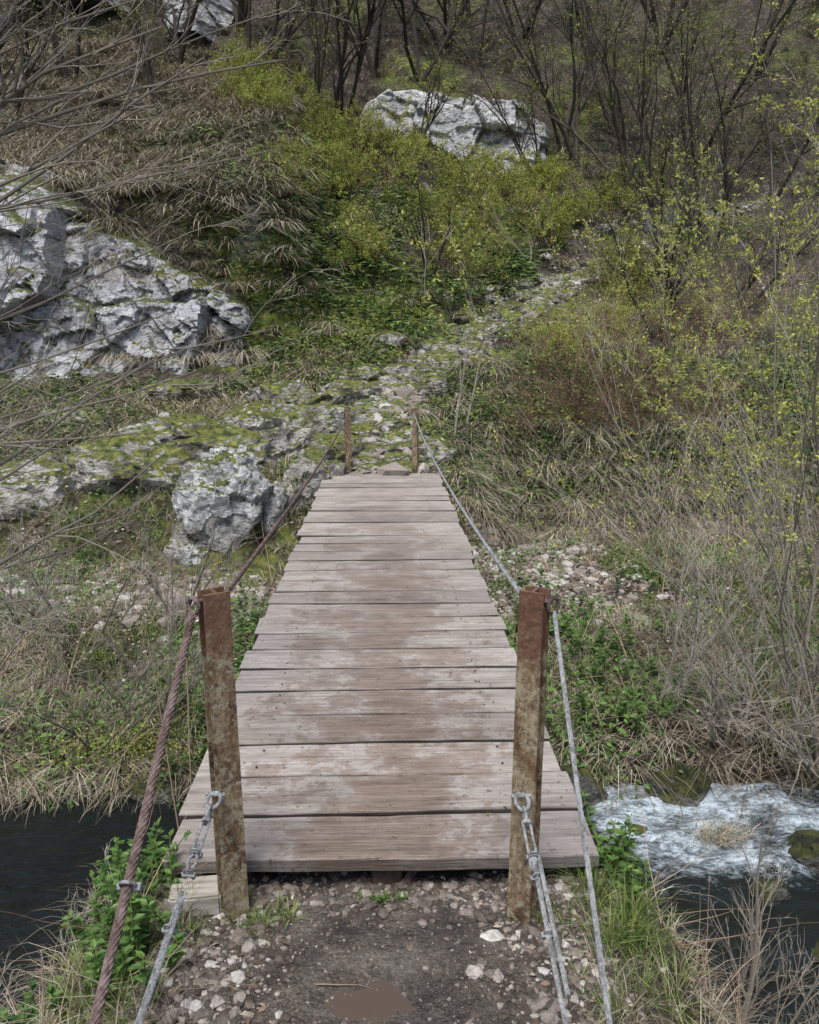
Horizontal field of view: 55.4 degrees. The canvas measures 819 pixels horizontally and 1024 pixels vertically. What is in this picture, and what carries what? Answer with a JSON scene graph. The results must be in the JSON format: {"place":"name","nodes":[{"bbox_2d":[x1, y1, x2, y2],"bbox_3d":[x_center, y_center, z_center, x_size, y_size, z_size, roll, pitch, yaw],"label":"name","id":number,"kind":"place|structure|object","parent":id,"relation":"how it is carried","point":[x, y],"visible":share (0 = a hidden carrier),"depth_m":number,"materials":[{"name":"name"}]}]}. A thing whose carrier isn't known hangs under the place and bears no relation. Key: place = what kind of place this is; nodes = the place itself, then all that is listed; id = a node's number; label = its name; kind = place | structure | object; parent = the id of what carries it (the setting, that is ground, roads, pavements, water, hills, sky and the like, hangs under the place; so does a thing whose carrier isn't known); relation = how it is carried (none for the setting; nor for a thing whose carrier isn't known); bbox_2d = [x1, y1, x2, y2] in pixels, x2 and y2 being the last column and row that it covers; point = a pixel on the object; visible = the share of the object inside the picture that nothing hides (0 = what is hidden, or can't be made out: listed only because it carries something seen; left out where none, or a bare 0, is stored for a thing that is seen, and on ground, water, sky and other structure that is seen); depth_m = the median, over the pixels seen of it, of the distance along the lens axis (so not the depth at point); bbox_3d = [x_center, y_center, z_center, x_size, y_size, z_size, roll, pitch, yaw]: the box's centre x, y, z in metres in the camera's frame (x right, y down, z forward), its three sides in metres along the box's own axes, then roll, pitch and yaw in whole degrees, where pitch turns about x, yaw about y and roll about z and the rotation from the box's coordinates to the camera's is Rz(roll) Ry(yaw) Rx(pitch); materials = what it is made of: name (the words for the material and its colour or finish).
{"place":"outdoors","nodes":[
{"label":"outdoors","id":0,"kind":"place"},
{"bbox_2d":[79,867,697,1023],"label":"gravel","id":1,"kind":"structure","parent":0,"point":[542,1002],"depth_m":2.29,"materials":[{"name":"grey gravel"}]},
{"bbox_2d":[0,0,818,1023],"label":"ground","id":2,"kind":"structure","parent":0,"point":[400,964],"depth_m":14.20,"materials":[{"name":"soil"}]},
{"bbox_2d":[40,0,69,32],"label":"bare tree","id":3,"kind":"object","parent":2,"relation":"on","point":[56,8],"visible":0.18,"depth_m":22.17,"materials":[{"name":"brown plant"}]},
{"bbox_2d":[0,839,111,1020],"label":"bare brambles","id":4,"kind":"object","parent":2,"relation":"on","point":[81,916],"visible":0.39,"depth_m":2.98,"materials":[{"name":"brown plant"}]},
{"bbox_2d":[0,0,122,115],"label":"bare tree","id":5,"kind":"object","parent":2,"relation":"on","point":[28,71],"visible":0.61,"depth_m":16.38,"materials":[{"name":"brown plant"}]},
{"bbox_2d":[41,0,84,85],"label":"bare tree","id":6,"kind":"object","parent":2,"relation":"on","point":[66,70],"visible":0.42,"depth_m":18.55,"materials":[{"name":"brown plant"}]},
{"bbox_2d":[5,0,233,41],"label":"rock outcrop","id":7,"kind":"object","parent":2,"relation":"on","point":[224,9],"visible":0.67,"depth_m":22.34,"materials":[{"name":"grey stone"}]},
{"bbox_2d":[0,159,253,382],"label":"rock cliff","id":8,"kind":"structure","parent":2,"relation":"on","point":[117,307],"depth_m":13.58,"materials":[{"name":"grey stone"}]},
{"bbox_2d":[85,0,169,111],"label":"bare tree","id":9,"kind":"object","parent":2,"relation":"on","point":[140,24],"visible":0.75,"depth_m":17.89,"materials":[{"name":"brown plant"}]},
{"bbox_2d":[0,498,271,763],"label":"bare brambles","id":10,"kind":"object","parent":2,"relation":"on","point":[170,616],"visible":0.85,"depth_m":5.96,"materials":[{"name":"brown plant"}]},
{"bbox_2d":[115,0,202,68],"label":"bare tree","id":11,"kind":"object","parent":2,"relation":"on","point":[180,52],"visible":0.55,"depth_m":20.68,"materials":[{"name":"brown plant"}]},
{"bbox_2d":[0,0,352,733],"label":"leafless tree","id":12,"kind":"object","parent":2,"relation":"on","point":[12,16],"visible":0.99,"depth_m":2.87,"materials":[{"name":"brown plant"}]},
{"bbox_2d":[163,444,290,566],"bbox_3d":[-2.141,-0.017,9.158,1.541,1.553,0.917,-5,13,-23],"label":"limestone boulder","id":13,"kind":"object","parent":2,"relation":"on","point":[225,485],"visible":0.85,"depth_m":8.86,"materials":[{"name":"grey stone"}]},
{"bbox_2d":[0,357,465,519],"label":"mossy rock ledges","id":14,"kind":"object","parent":2,"relation":"on","point":[180,439],"visible":0.61,"depth_m":9.95,"materials":[{"name":"stone"}]},
{"bbox_2d":[232,0,247,28],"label":"bare tree","id":15,"kind":"object","parent":2,"relation":"on","point":[243,9],"visible":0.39,"depth_m":23.02,"materials":[{"name":"brown plant"}]},
{"bbox_2d":[230,0,342,68],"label":"bare tree","id":16,"kind":"object","parent":2,"relation":"on","point":[289,33],"visible":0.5,"depth_m":20.01,"materials":[{"name":"brown plant"}]},
{"bbox_2d":[299,0,313,23],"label":"bare tree","id":17,"kind":"object","parent":2,"relation":"on","point":[307,11],"visible":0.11,"depth_m":25.36,"materials":[{"name":"brown plant"}]},
{"bbox_2d":[251,0,368,130],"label":"bare tree","id":18,"kind":"object","parent":2,"relation":"on","point":[317,78],"visible":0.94,"depth_m":18.55,"materials":[{"name":"brown plant"}]},
{"bbox_2d":[0,555,685,1023],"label":"nettle plants","id":19,"kind":"object","parent":2,"relation":"on","point":[152,857],"visible":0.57,"depth_m":2.56,"materials":[{"name":"green plant"}]},
{"bbox_2d":[88,408,611,1023],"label":"wooden footbridge","id":20,"kind":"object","parent":2,"relation":"on","point":[414,746],"visible":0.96,"depth_m":3.06,"materials":[{"name":"brown wood"}]},
{"bbox_2d":[292,0,407,135],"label":"bare tree","id":21,"kind":"object","parent":2,"relation":"on","point":[341,61],"visible":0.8,"depth_m":20.75,"materials":[{"name":"brown plant"}]},
{"bbox_2d":[335,0,396,75],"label":"bare tree","id":22,"kind":"object","parent":2,"relation":"on","point":[375,51],"visible":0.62,"depth_m":24.88,"materials":[{"name":"brown plant"}]},
{"bbox_2d":[325,981,413,1023],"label":"puddle water","id":23,"kind":"structure","parent":2,"relation":"on","point":[384,1001],"depth_m":2.12,"materials":[{"name":"brown liquid"}]},
{"bbox_2d":[20,829,722,1023],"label":"path edge grass","id":24,"kind":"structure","parent":2,"relation":"on","point":[629,923],"depth_m":2.32,"materials":[{"name":"green plant"}]},
{"bbox_2d":[0,853,795,1023],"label":"dry edge grass","id":25,"kind":"structure","parent":2,"relation":"on","point":[720,1008],"depth_m":2.23,"materials":[{"name":"green plant"}]},
{"bbox_2d":[0,191,803,714],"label":"path stones","id":26,"kind":"object","parent":2,"relation":"on","point":[394,469],"visible":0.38,"depth_m":8.47,"materials":[{"name":"grey stone"}]},
{"bbox_2d":[0,336,818,825],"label":"dry bank grass","id":27,"kind":"structure","parent":2,"relation":"on","point":[108,786],"depth_m":8.32,"materials":[{"name":"beige plant"}]},
{"bbox_2d":[0,0,818,530],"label":"hill undergrowth","id":28,"kind":"object","parent":2,"relation":"on","point":[514,266],"visible":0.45,"depth_m":13.64,"materials":[{"name":"green plant"}]},
{"bbox_2d":[0,336,818,810],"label":"bank groundcover","id":29,"kind":"object","parent":2,"relation":"on","point":[550,712],"visible":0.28,"depth_m":6.32,"materials":[{"name":"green plant"}]},
{"bbox_2d":[0,427,818,1023],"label":"dead stems","id":30,"kind":"object","parent":2,"relation":"on","point":[514,631],"visible":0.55,"depth_m":5.93,"materials":[{"name":"brown plant"}]},
{"bbox_2d":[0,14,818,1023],"bbox_3d":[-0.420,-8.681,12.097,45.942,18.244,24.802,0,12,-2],"label":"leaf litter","id":31,"kind":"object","parent":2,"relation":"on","point":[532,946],"visible":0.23,"depth_m":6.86,"materials":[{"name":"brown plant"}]},
{"bbox_2d":[1,15,818,795],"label":"moss patches","id":32,"kind":"object","parent":2,"relation":"on","point":[123,739],"visible":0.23,"depth_m":11.99,"materials":[{"name":"green plant"}]},
{"bbox_2d":[366,0,489,65],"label":"bare tree","id":33,"kind":"object","parent":2,"relation":"on","point":[456,41],"visible":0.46,"depth_m":25.51,"materials":[{"name":"brown plant"}]},
{"bbox_2d":[382,144,486,277],"bbox_3d":[0.364,-5.651,14.932,2.177,2.479,1.374,-5,13,-22],"label":"shrub","id":34,"kind":"object","parent":2,"relation":"on","point":[420,210],"visible":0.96,"depth_m":14.95,"materials":[{"name":"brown plant"}]},
{"bbox_2d":[394,0,475,138],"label":"bare tree","id":35,"kind":"object","parent":2,"relation":"on","point":[428,125],"visible":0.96,"depth_m":20.98,"materials":[{"name":"brown plant"}]},
{"bbox_2d":[412,0,467,55],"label":"bare tree","id":36,"kind":"object","parent":2,"relation":"on","point":[444,11],"visible":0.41,"depth_m":26.61,"materials":[{"name":"brown plant"}]},
{"bbox_2d":[360,89,548,174],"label":"white cliff","id":37,"kind":"structure","parent":2,"relation":"on","point":[459,115],"depth_m":22.21,"materials":[{"name":"stone"}]},
{"bbox_2d":[127,762,818,962],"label":"stream rocks","id":38,"kind":"object","parent":2,"relation":"on","point":[803,849],"visible":0.42,"depth_m":5.25,"materials":[{"name":"grey stone"}]},
{"bbox_2d":[387,0,558,81],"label":"bare tree","id":39,"kind":"object","parent":2,"relation":"on","point":[412,10],"visible":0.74,"depth_m":24.73,"materials":[{"name":"brown plant"}]},
{"bbox_2d":[453,297,492,443],"bbox_3d":[0.833,-1.913,10.659,0.332,2.025,0.932,8,14,31],"label":"slender sapling","id":40,"kind":"object","parent":2,"relation":"on","point":[461,388],"visible":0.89,"depth_m":10.58,"materials":[{"name":"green plant"}]},
{"bbox_2d":[407,26,547,179],"bbox_3d":[1.770,-10.396,20.394,3.740,3.677,3.257,0,12,-2],"label":"bare tree","id":41,"kind":"object","parent":2,"relation":"on","point":[513,136],"visible":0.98,"depth_m":20.16,"materials":[{"name":"brown plant"}]},
{"bbox_2d":[204,23,818,380],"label":"hillside shrubs","id":42,"kind":"object","parent":2,"relation":"on","point":[338,127],"visible":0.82,"depth_m":17.68,"materials":[{"name":"green plant"}]},
{"bbox_2d":[503,0,542,41],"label":"bare tree","id":43,"kind":"object","parent":2,"relation":"on","point":[511,21],"visible":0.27,"depth_m":26.89,"materials":[{"name":"brown plant"}]},
{"bbox_2d":[416,0,631,159],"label":"bare tree","id":44,"kind":"object","parent":2,"relation":"on","point":[574,156],"visible":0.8,"depth_m":21.95,"materials":[{"name":"brown plant"}]},
{"bbox_2d":[348,176,769,473],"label":"stone steps","id":45,"kind":"structure","parent":2,"relation":"on","point":[398,439],"depth_m":13.14,"materials":[{"name":"stone"}]},
{"bbox_2d":[473,0,655,150],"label":"bare tree","id":46,"kind":"object","parent":2,"relation":"on","point":[536,65],"visible":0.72,"depth_m":22.13,"materials":[{"name":"brown plant"}]},
{"bbox_2d":[346,6,818,780],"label":"budding shrub","id":47,"kind":"object","parent":2,"relation":"on","point":[790,462],"visible":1,"depth_m":5.47,"materials":[{"name":"green plant"}]},
{"bbox_2d":[490,0,688,187],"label":"bare tree","id":48,"kind":"object","parent":2,"relation":"on","point":[610,78],"visible":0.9,"depth_m":19.66,"materials":[{"name":"brown plant"}]},
{"bbox_2d":[574,0,624,55],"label":"bare tree","id":49,"kind":"object","parent":2,"relation":"on","point":[578,15],"visible":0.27,"depth_m":25.73,"materials":[{"name":"brown plant"}]},
{"bbox_2d":[558,0,653,136],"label":"bare tree","id":50,"kind":"object","parent":2,"relation":"on","point":[607,118],"visible":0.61,"depth_m":23.23,"materials":[{"name":"brown plant"}]},
{"bbox_2d":[465,294,810,451],"bbox_3d":[3.172,-2.125,11.695,5.177,2.342,3.914,-3,13,-14],"label":"bramble bush","id":51,"kind":"object","parent":2,"relation":"on","point":[576,403],"visible":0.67,"depth_m":11.10,"materials":[{"name":"brown plant"}]},
{"bbox_2d":[572,138,741,341],"bbox_3d":[4.238,-4.434,13.355,2.640,3.344,2.779,0,12,-2],"label":"bare tree","id":52,"kind":"object","parent":2,"relation":"on","point":[682,212],"visible":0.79,"depth_m":13.27,"materials":[{"name":"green plant"}]},
{"bbox_2d":[649,0,688,55],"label":"bare tree","id":53,"kind":"object","parent":2,"relation":"on","point":[670,34],"visible":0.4,"depth_m":26.20,"materials":[{"name":"brown plant"}]},
{"bbox_2d":[596,0,775,226],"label":"bare tree","id":54,"kind":"object","parent":2,"relation":"on","point":[696,120],"visible":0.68,"depth_m":20.35,"materials":[{"name":"brown plant"}]},
{"bbox_2d":[581,23,818,274],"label":"bare tree","id":55,"kind":"object","parent":2,"relation":"on","point":[758,137],"visible":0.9,"depth_m":15.49,"materials":[{"name":"brown plant"}]},
{"bbox_2d":[632,0,794,252],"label":"bare tree","id":56,"kind":"object","parent":2,"relation":"on","point":[725,150],"visible":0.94,"depth_m":16.58,"materials":[{"name":"brown plant"}]},
{"bbox_2d":[610,1,818,598],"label":"budding shrub","id":57,"kind":"object","parent":2,"relation":"on","point":[762,105],"visible":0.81,"depth_m":6.86,"materials":[{"name":"green plant"}]},
{"bbox_2d":[622,0,818,167],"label":"bare tree","id":58,"kind":"object","parent":2,"relation":"on","point":[711,139],"visible":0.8,"depth_m":20.30,"materials":[{"name":"brown plant"}]},
{"bbox_2d":[646,495,818,822],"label":"bare brambles","id":59,"kind":"object","parent":2,"relation":"on","point":[690,662],"visible":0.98,"depth_m":5.42,"materials":[{"name":"brown plant"}]},
{"bbox_2d":[667,80,818,332],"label":"bare tree","id":60,"kind":"object","parent":2,"relation":"on","point":[763,267],"visible":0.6,"depth_m":13.94,"materials":[{"name":"brown plant"}]},
{"bbox_2d":[692,0,818,198],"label":"bare tree","id":61,"kind":"object","parent":2,"relation":"on","point":[789,174],"visible":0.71,"depth_m":21.39,"materials":[{"name":"brown plant"}]},
{"bbox_2d":[700,805,818,1023],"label":"bare brambles","id":62,"kind":"object","parent":2,"relation":"on","point":[754,951],"visible":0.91,"depth_m":3.27,"materials":[{"name":"brown plant"}]},
{"bbox_2d":[754,0,795,75],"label":"bare tree","id":63,"kind":"object","parent":2,"relation":"on","point":[771,25],"visible":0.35,"depth_m":24.14,"materials":[{"name":"brown plant"}]},
{"bbox_2d":[0,780,818,1023],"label":"stream water","id":64,"kind":"structure","parent":0,"point":[44,855],"depth_m":4.58,"materials":[{"name":"white liquid"}]},
{"bbox_2d":[670,811,764,856],"bbox_3d":[1.911,1.957,4.782,0.620,0.111,0.452,0,12,-2],"label":"straw clump","id":65,"kind":"object","parent":64,"relation":"on","point":[728,836],"visible":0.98,"depth_m":4.78,"materials":[{"name":"beige plant"}]},
{"bbox_2d":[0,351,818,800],"bbox_3d":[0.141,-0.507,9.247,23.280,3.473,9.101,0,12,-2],"label":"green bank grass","id":66,"kind":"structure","parent":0,"point":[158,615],"depth_m":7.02,"materials":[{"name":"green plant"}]}
]}

